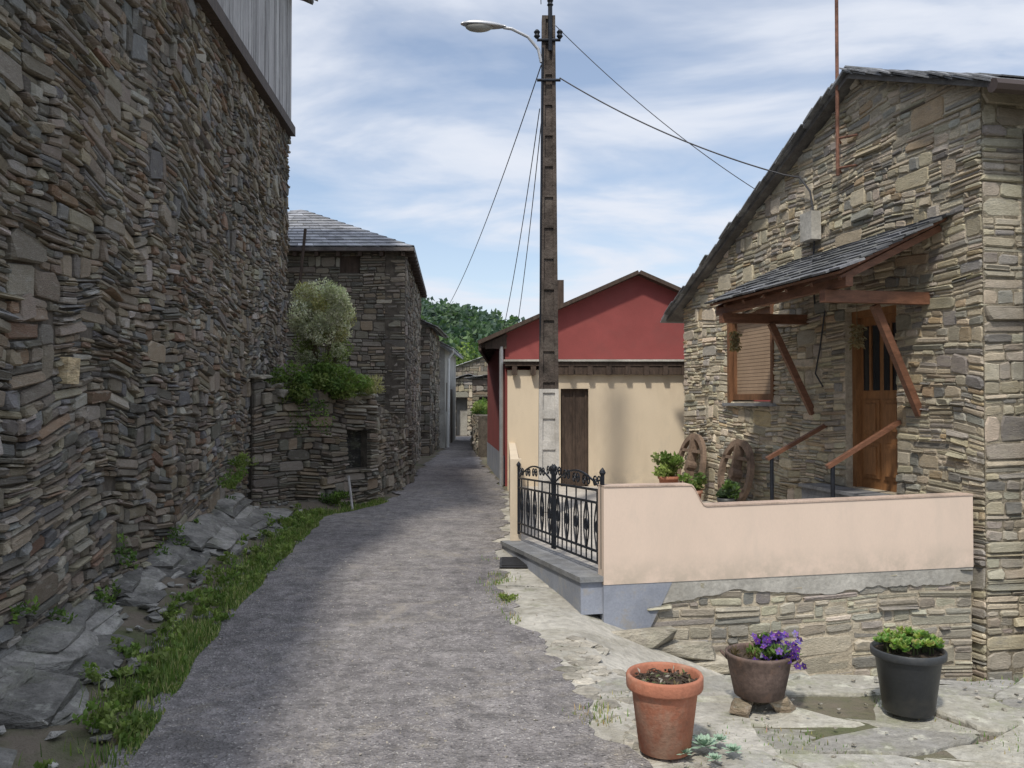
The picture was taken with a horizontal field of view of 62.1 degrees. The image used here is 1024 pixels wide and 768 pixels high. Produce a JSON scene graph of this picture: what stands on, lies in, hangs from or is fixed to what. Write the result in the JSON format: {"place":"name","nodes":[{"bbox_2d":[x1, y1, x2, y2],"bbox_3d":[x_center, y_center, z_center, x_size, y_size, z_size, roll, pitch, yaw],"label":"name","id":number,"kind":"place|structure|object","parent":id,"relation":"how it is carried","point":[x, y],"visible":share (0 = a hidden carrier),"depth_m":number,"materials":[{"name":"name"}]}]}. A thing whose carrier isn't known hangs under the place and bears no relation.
{"place":"outdoors","nodes":[
{"label":"outdoors","id":0,"kind":"place"},
{"bbox_2d":[0,0,290,658],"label":"walls","id":1,"kind":"structure","parent":0,"point":[72,54],"depth_m":6.51,"materials":[{"name":"grey stone"}]},
{"bbox_2d":[57,357,80,383],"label":"pale block","id":2,"kind":"structure","parent":1,"relation":"on","point":[69,371],"depth_m":5.44,"materials":[{"name":"beige stone"}]},
{"bbox_2d":[194,0,309,136],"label":"beams","id":3,"kind":"structure","parent":1,"relation":"on","point":[216,16],"depth_m":10.74,"materials":[{"name":"brown wood"}]},
{"bbox_2d":[217,0,291,118],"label":"plank gallery","id":4,"kind":"object","parent":3,"relation":"attached to","point":[263,28],"visible":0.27,"depth_m":12.76,"materials":[{"name":"grey wood"}]},
{"bbox_2d":[247,378,379,505],"bbox_3d":[-3.022,0.938,12.618,0.765,2.000,2.288,-1,-1,38],"label":"face","id":5,"kind":"object","parent":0,"point":[367,486],"depth_m":12.27},
{"bbox_2d":[263,360,385,507],"bbox_3d":[-2.687,0.762,12.486,1.999,2.193,0.930,1,-1,-35],"label":"ivy","id":6,"kind":"object","parent":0,"point":[323,376],"visible":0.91,"depth_m":12.29,"materials":[{"name":"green plant"}]},
{"bbox_2d":[285,277,356,370],"bbox_3d":[-2.827,-0.664,12.645,1.041,1.821,0.906,0,-1,0],"label":"flowering shrub","id":7,"kind":"object","parent":6,"relation":"attached to","point":[314,327],"visible":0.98,"depth_m":12.50,"materials":[{"name":"green plant"}]},
{"bbox_2d":[286,253,407,419],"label":"front wall","id":8,"kind":"structure","parent":0,"point":[330,261],"depth_m":17.02,"materials":[{"name":"grey stone"}]},
{"bbox_2d":[100,436,652,767],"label":"road","id":9,"kind":"structure","parent":0,"point":[449,502],"depth_m":5.11,"materials":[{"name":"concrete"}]},
{"bbox_2d":[347,475,353,509],"bbox_3d":[-2.340,1.583,12.322,0.040,0.509,0.162,1,-1,-39],"label":"wooden stake","id":10,"kind":"object","parent":9,"relation":"on","point":[350,492],"visible":0.85,"depth_m":12.31,"materials":[{"name":"grey wood"}]},
{"bbox_2d":[447,349,453,447],"bbox_3d":[-2.078,0.475,28.663,0.264,3.332,0.172,0,-1,9],"label":"downpipe","id":11,"kind":"object","parent":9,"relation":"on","point":[448,389],"visible":1,"depth_m":28.69,"materials":[{"name":"white plastic"}]},
{"bbox_2d":[375,404,415,498],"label":"stone wall","id":12,"kind":"structure","parent":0,"point":[388,480],"depth_m":14.74,"materials":[{"name":"grey stone"}]},
{"bbox_2d":[385,253,421,467],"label":"street wall","id":13,"kind":"structure","parent":0,"point":[413,326],"depth_m":17.20,"materials":[{"name":"grey stone"}]},
{"bbox_2d":[288,209,426,294],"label":"hipped roof","id":14,"kind":"structure","parent":13,"relation":"on","point":[325,234],"depth_m":17.27,"materials":[{"name":"stone"}]},
{"bbox_2d":[293,229,426,306],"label":"rafters","id":15,"kind":"object","parent":14,"relation":"attached to","point":[349,264],"visible":0.64,"depth_m":17.07,"materials":[{"name":"brown wood"}]},
{"bbox_2d":[420,327,430,454],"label":"front wall","id":16,"kind":"structure","parent":0,"point":[425,417],"depth_m":24.58,"materials":[{"name":"grey stone"}]},
{"bbox_2d":[420,328,440,455],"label":"street wall","id":17,"kind":"structure","parent":0,"point":[434,356],"depth_m":25.55,"materials":[{"name":"grey stone"}]},
{"bbox_2d":[420,319,448,338],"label":"slate roof","id":18,"kind":"structure","parent":17,"relation":"on","point":[436,329],"depth_m":25.21,"materials":[{"name":"grey stone"}]},
{"bbox_2d":[470,413,486,456],"bbox_3d":[-1.055,1.589,27.282,0.514,1.250,6.612,0,-1,-4],"label":"face","id":19,"kind":"object","parent":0,"point":[482,435],"depth_m":24.00},
{"bbox_2d":[470,398,486,414],"bbox_3d":[-1.024,0.821,28.183,0.718,0.840,4.142,0,-1,0],"label":"hedge","id":20,"kind":"object","parent":19,"relation":"on","point":[479,406],"visible":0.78,"depth_m":26.77,"materials":[{"name":"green plant"}]},
{"bbox_2d":[0,330,1002,767],"bbox_3d":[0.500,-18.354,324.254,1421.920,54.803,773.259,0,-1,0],"label":"ground","id":21,"kind":"structure","parent":0,"point":[26,742],"depth_m":4.38,"materials":[{"name":"grey stone"}]},
{"bbox_2d":[0,492,301,767],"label":"rocks","id":22,"kind":"object","parent":21,"relation":"on","point":[41,667],"visible":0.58,"depth_m":5.18,"materials":[{"name":"grey stone"}]},
{"bbox_2d":[249,374,377,467],"bbox_3d":[-3.114,0.880,13.980,1.972,1.967,5.012,0,-1,0],"label":"coping rubble","id":23,"kind":"object","parent":21,"relation":"on","point":[353,439],"visible":0.18,"depth_m":13.16,"materials":[{"name":"grey stone"}]},
{"bbox_2d":[9,452,627,767],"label":"grass","id":24,"kind":"structure","parent":21,"relation":"on","point":[164,669],"depth_m":5.57,"materials":[{"name":"green plant"}]},
{"bbox_2d":[439,346,455,447],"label":"walls","id":25,"kind":"structure","parent":21,"relation":"on","point":[444,353],"depth_m":29.14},
{"bbox_2d":[446,383,452,442],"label":"openings","id":26,"kind":"object","parent":25,"relation":"attached to","point":[451,402],"visible":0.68,"depth_m":31.50,"materials":[{"name":"grey wood"}]},
{"bbox_2d":[440,341,462,358],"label":"roof","id":27,"kind":"structure","parent":25,"relation":"on","point":[449,349],"depth_m":29.87,"materials":[{"name":"stone"}]},
{"bbox_2d":[456,374,474,435],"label":"stone cottage","id":28,"kind":"structure","parent":21,"relation":"on","point":[463,401],"depth_m":38.01,"materials":[{"name":"stone"}]},
{"bbox_2d":[451,342,481,364],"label":"trees","id":29,"kind":"object","parent":21,"relation":"on","point":[467,357],"visible":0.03,"depth_m":62.05,"materials":[{"name":"green plant"}]},
{"bbox_2d":[456,357,487,376],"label":"stone barn","id":30,"kind":"structure","parent":21,"relation":"on","point":[477,366],"depth_m":49.01,"materials":[{"name":"stone"}]},
{"bbox_2d":[421,296,524,360],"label":"forest","id":31,"kind":"object","parent":21,"relation":"on","point":[465,323],"visible":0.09,"depth_m":189.06,"materials":[{"name":"green plant"}]},
{"bbox_2d":[464,375,486,406],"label":"stone shed","id":32,"kind":"structure","parent":21,"relation":"on","point":[479,387],"depth_m":30.99,"materials":[{"name":"stone"}]},
{"bbox_2d":[487,442,503,484],"bbox_3d":[-0.387,1.703,18.716,0.490,0.600,5.510,0,-1,0],"label":"base band","id":33,"kind":"object","parent":21,"relation":"on","point":[492,458],"visible":0.6,"depth_m":19.01,"materials":[{"name":"grey paint"}]},
{"bbox_2d":[534,0,562,512],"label":"utility pole","id":34,"kind":"object","parent":21,"relation":"on","point":[548,442],"visible":0.94,"depth_m":11.54,"materials":[{"name":"concrete"}]},
{"bbox_2d":[461,20,541,62],"bbox_3d":[-0.139,-4.668,11.590,1.122,0.581,0.198,0,-1,0],"label":"street lamp","id":35,"kind":"object","parent":34,"relation":"attached to","point":[478,26],"visible":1,"depth_m":11.56,"materials":[{"name":"grey metal"}]},
{"bbox_2d":[447,26,782,328],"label":"overhead wires","id":36,"kind":"object","parent":34,"relation":"attached to","point":[684,140],"visible":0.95,"depth_m":11.70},
{"bbox_2d":[123,550,1023,767],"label":"loose stones","id":37,"kind":"object","parent":21,"relation":"on","point":[702,653],"visible":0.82,"depth_m":5.31,"materials":[{"name":"grey stone"}]},
{"bbox_2d":[503,359,684,490],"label":"cream outbuilding","id":38,"kind":"structure","parent":21,"relation":"on","point":[621,421],"depth_m":14.99,"materials":[{"name":"yellow paint"}]},
{"bbox_2d":[561,389,587,485],"bbox_3d":[1.105,0.985,15.094,0.490,1.800,0.060,0,-1,0],"label":"door","id":39,"kind":"structure","parent":38,"relation":"in","point":[574,402],"depth_m":15.08,"materials":[{"name":"brown wood"}]},
{"bbox_2d":[487,276,769,485],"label":"walls","id":40,"kind":"structure","parent":21,"relation":"on","point":[622,320],"depth_m":16.02,"materials":[{"name":"red paint"}]},
{"bbox_2d":[478,333,507,419],"bbox_3d":[-0.352,-0.061,18.904,0.546,1.736,6.200,0,-1,0],"label":"eaves timber","id":41,"kind":"object","parent":40,"relation":"attached to","point":[487,349],"visible":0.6,"depth_m":15.92,"materials":[{"name":"brown wood"}]},
{"bbox_2d":[499,347,502,485],"bbox_3d":[-0.200,0.600,15.921,0.074,2.600,0.074,0,-1,22],"label":"downpipe","id":42,"kind":"object","parent":41,"relation":"attached to","point":[501,416],"visible":1,"depth_m":15.89,"materials":[{"name":"metal"}]},
{"bbox_2d":[477,270,680,343],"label":"roof","id":43,"kind":"structure","parent":40,"relation":"on","point":[644,275],"depth_m":15.79,"materials":[{"name":"brown tile"}]},
{"bbox_2d":[492,491,953,767],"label":"concrete ramp","id":44,"kind":"structure","parent":21,"relation":"on","point":[559,617],"depth_m":5.84,"materials":[{"name":"grey concrete"}]},
{"bbox_2d":[499,557,527,567],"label":"step","id":45,"kind":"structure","parent":44,"relation":"on","point":[510,562],"depth_m":8.17,"materials":[{"name":"concrete"}]},
{"bbox_2d":[626,662,703,759],"bbox_3d":[0.690,1.478,3.843,0.346,0.350,0.346,0,-1,0],"label":"terracotta pot","id":46,"kind":"object","parent":44,"relation":"on","point":[665,694],"visible":1,"depth_m":3.73,"materials":[{"name":"ceramic"}]},
{"bbox_2d":[500,483,971,623],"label":"terrace","id":47,"kind":"structure","parent":21,"relation":"on","point":[575,581],"depth_m":8.06,"materials":[{"name":"concrete"}]},
{"bbox_2d":[509,443,520,540],"bbox_3d":[0.023,1.373,12.076,0.121,1.010,5.801,0,-1,0],"label":"plaster","id":48,"kind":"object","parent":47,"relation":"on","point":[514,458],"visible":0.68,"depth_m":9.18,"materials":[{"name":"beige paint"}]},
{"bbox_2d":[516,461,605,564],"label":"wrought iron gate","id":49,"kind":"structure","parent":47,"relation":"on","point":[554,514],"depth_m":7.71,"materials":[{"name":"black metal"}]},
{"bbox_2d":[650,450,684,482],"bbox_3d":[2.306,1.302,12.572,0.509,0.671,0.540,0,-1,10],"label":"potted plant","id":50,"kind":"object","parent":47,"relation":"on","point":[666,471],"visible":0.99,"depth_m":12.47,"materials":[{"name":"green plant"}]},
{"bbox_2d":[677,433,706,482],"bbox_3d":[2.687,1.221,12.793,0.277,0.955,0.960,0,-1,-11],"label":"wagon wheel","id":51,"kind":"object","parent":47,"relation":"on","point":[693,441],"visible":0.58,"depth_m":12.76,"materials":[{"name":"brown wood"}]},
{"bbox_2d":[677,472,707,498],"bbox_3d":[2.534,1.468,11.832,0.402,0.511,0.327,0,-1,-10],"label":"potted plant","id":52,"kind":"object","parent":47,"relation":"on","point":[697,482],"visible":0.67,"depth_m":11.78,"materials":[{"name":"green plant"}]},
{"bbox_2d":[715,478,740,501],"bbox_3d":[2.776,1.456,10.881,0.310,0.499,0.390,1,-1,-26],"label":"potted plant","id":53,"kind":"object","parent":47,"relation":"on","point":[730,491],"visible":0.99,"depth_m":10.80,"materials":[{"name":"green plant"}]},
{"bbox_2d":[717,439,754,501],"bbox_3d":[2.981,1.194,11.344,0.270,0.916,0.920,0,-1,-11],"label":"wagon wheel","id":54,"kind":"object","parent":47,"relation":"on","point":[738,448],"visible":0.76,"depth_m":11.31,"materials":[{"name":"brown wood"}]},
{"bbox_2d":[598,486,973,584],"bbox_3d":[2.285,1.170,6.902,3.278,0.740,0.140,0,-1,-13],"label":"plaster","id":55,"kind":"object","parent":47,"relation":"on","point":[663,534],"visible":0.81,"depth_m":6.78,"materials":[{"name":"beige paint"}]},
{"bbox_2d":[598,483,972,506],"bbox_3d":[2.285,0.877,6.908,3.278,0.182,0.152,0,-1,-13],"label":"coping","id":56,"kind":"object","parent":55,"relation":"on","point":[763,502],"visible":0.84,"depth_m":6.88,"materials":[{"name":"beige concrete"}]},
{"bbox_2d":[765,424,827,499],"bbox_3d":[3.161,1.009,9.438,0.738,1.138,0.050,0,-1,-11],"label":"handrail","id":57,"kind":"object","parent":47,"relation":"on","point":[771,456],"visible":0.78,"depth_m":9.39,"materials":[{"name":"brown wood"}]},
{"bbox_2d":[825,420,901,497],"bbox_3d":[3.384,0.951,8.173,0.799,1.208,0.050,0,-1,-11],"label":"handrail","id":58,"kind":"object","parent":47,"relation":"on","point":[830,465],"visible":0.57,"depth_m":8.14,"materials":[{"name":"brown wood"}]},
{"bbox_2d":[600,569,972,680],"bbox_3d":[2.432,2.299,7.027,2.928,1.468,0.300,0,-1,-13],"label":"stone wall","id":59,"kind":"structure","parent":21,"relation":"on","point":[845,656],"depth_m":6.94,"materials":[{"name":"beige stone"}]},
{"bbox_2d":[659,567,972,603],"bbox_3d":[2.500,1.634,6.893,2.858,0.185,0.034,0,-1,-13],"label":"render band","id":60,"kind":"object","parent":59,"relation":"attached to","point":[827,584],"visible":1,"depth_m":6.88,"materials":[{"name":"grey concrete"}]},
{"bbox_2d":[561,672,1023,767],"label":"flagstones","id":61,"kind":"object","parent":21,"relation":"on","point":[897,745],"visible":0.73,"depth_m":4.11,"materials":[{"name":"grey stone"}]},
{"bbox_2d":[677,733,741,760],"bbox_3d":[0.881,1.607,3.805,0.301,0.053,0.304,0,-1,16],"label":"houseleek","id":62,"kind":"object","parent":61,"relation":"on","point":[704,740],"visible":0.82,"depth_m":3.79,"materials":[{"name":"green plant"}]},
{"bbox_2d":[720,629,806,717],"bbox_3d":[1.300,1.474,4.408,0.397,0.426,0.349,0,-1,0],"label":"pansy bucket","id":63,"kind":"object","parent":61,"relation":"on","point":[759,669],"visible":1,"depth_m":4.31,"materials":[{"name":"ceramic"}]},
{"bbox_2d":[597,675,1023,767],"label":"moss tufts","id":64,"kind":"object","parent":61,"relation":"on","point":[836,739],"visible":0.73,"depth_m":4.04,"materials":[{"name":"green plant"}]},
{"bbox_2d":[870,625,947,718],"bbox_3d":[2.020,1.445,4.333,0.360,0.433,0.360,0,-1,0],"label":"potted succulent","id":65,"kind":"object","parent":61,"relation":"on","point":[909,660],"visible":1,"depth_m":4.23,"materials":[{"name":"grey plastic"}]},
{"bbox_2d":[987,78,1023,187],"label":"gutter downpipe","id":66,"kind":"object","parent":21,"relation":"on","point":[1003,85],"visible":1,"depth_m":6.84,"materials":[{"name":"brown metal"}]},
{"bbox_2d":[287,0,1023,321],"label":"sky","id":67,"kind":"structure","parent":0,"point":[406,118],"materials":[{"name":"blue"}]},
{"bbox_2d":[682,79,1022,681],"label":"gable wall","id":68,"kind":"structure","parent":0,"point":[928,111],"depth_m":8.55,"materials":[{"name":"beige stone"}]},
{"bbox_2d":[722,403,776,405],"bbox_3d":[3.180,0.273,11.297,0.160,0.040,1.428,0,-1,-11],"label":"window sill","id":69,"kind":"structure","parent":68,"relation":"attached to","point":[749,404],"depth_m":11.18,"materials":[{"name":"grey stone"}]},
{"bbox_2d":[727,303,774,402],"bbox_3d":[3.212,-0.387,11.316,0.135,1.300,1.285,0,-1,-11],"label":"window frame","id":70,"kind":"object","parent":68,"relation":"attached to","point":[732,377],"visible":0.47,"depth_m":11.81,"materials":[{"name":"brown wood"}]},
{"bbox_2d":[737,313,769,393],"bbox_3d":[3.251,-0.405,11.324,0.025,1.076,1.061,0,-1,-11],"label":"window blind","id":71,"kind":"object","parent":70,"relation":"in","point":[749,337],"depth_m":11.36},
{"bbox_2d":[740,324,769,390],"bbox_3d":[3.636,0.091,10.117,0.155,2.200,3.567,0,-1,-14],"label":"dark interior","id":72,"kind":"object","parent":68,"relation":"attached to","point":[755,369],"visible":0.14,"depth_m":11.37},
{"bbox_2d":[783,174,825,386],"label":"facade cables","id":73,"kind":"object","parent":68,"relation":"attached to","point":[806,186],"visible":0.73,"depth_m":9.72,"materials":[{"name":"black rubber"}]},
{"bbox_2d":[800,210,820,242],"bbox_3d":[3.412,-1.797,9.718,0.120,0.320,0.245,0,-1,-11],"label":"meter box","id":74,"kind":"object","parent":68,"relation":"attached to","point":[810,226],"visible":1,"depth_m":9.62,"materials":[{"name":"grey plastic"}]},
{"bbox_2d":[710,217,946,416],"bbox_3d":[3.149,-0.569,8.820,1.139,1.820,2.652,0,-1,-11],"label":"canopy timber","id":75,"kind":"object","parent":68,"relation":"attached to","point":[825,286],"visible":0.69,"depth_m":7.93,"materials":[{"name":"brown wood"}]},
{"bbox_2d":[729,304,866,352],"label":"hanging plants","id":76,"kind":"object","parent":75,"relation":"hanging from","point":[736,346],"visible":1,"depth_m":8.41,"materials":[{"name":"green plant"}]},
{"bbox_2d":[704,212,953,303],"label":"canopy slates","id":77,"kind":"object","parent":75,"relation":"on","point":[838,257],"visible":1,"depth_m":8.31,"materials":[{"name":"grey stone"}]},
{"bbox_2d":[660,65,1023,322],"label":"slate roof","id":78,"kind":"structure","parent":68,"relation":"on","point":[816,119],"depth_m":9.90,"materials":[{"name":"grey stone"}]},
{"bbox_2d":[835,0,857,175],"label":"antenna mast","id":79,"kind":"object","parent":68,"relation":"attached to","point":[838,167],"visible":1,"depth_m":9.10,"materials":[{"name":"metal"}]},
{"bbox_2d":[852,305,897,491],"bbox_3d":[3.826,0.156,8.781,0.120,1.880,0.867,0,-1,-11],"label":"door","id":80,"kind":"structure","parent":68,"relation":"attached to","point":[875,464],"depth_m":8.91,"materials":[{"name":"brown wood"}]},
{"bbox_2d":[863,323,896,390],"bbox_3d":[3.823,-0.274,8.789,0.005,0.680,0.622,0,-1,-11],"label":"door glass","id":81,"kind":"object","parent":80,"relation":"in","point":[876,358],"visible":0.71,"depth_m":8.87,"materials":[{"name":"glass"}]},
{"bbox_2d":[977,87,1023,682],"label":"eaves wall","id":82,"kind":"structure","parent":0,"point":[1002,319],"depth_m":7.23,"materials":[{"name":"beige stone"}]}
]}

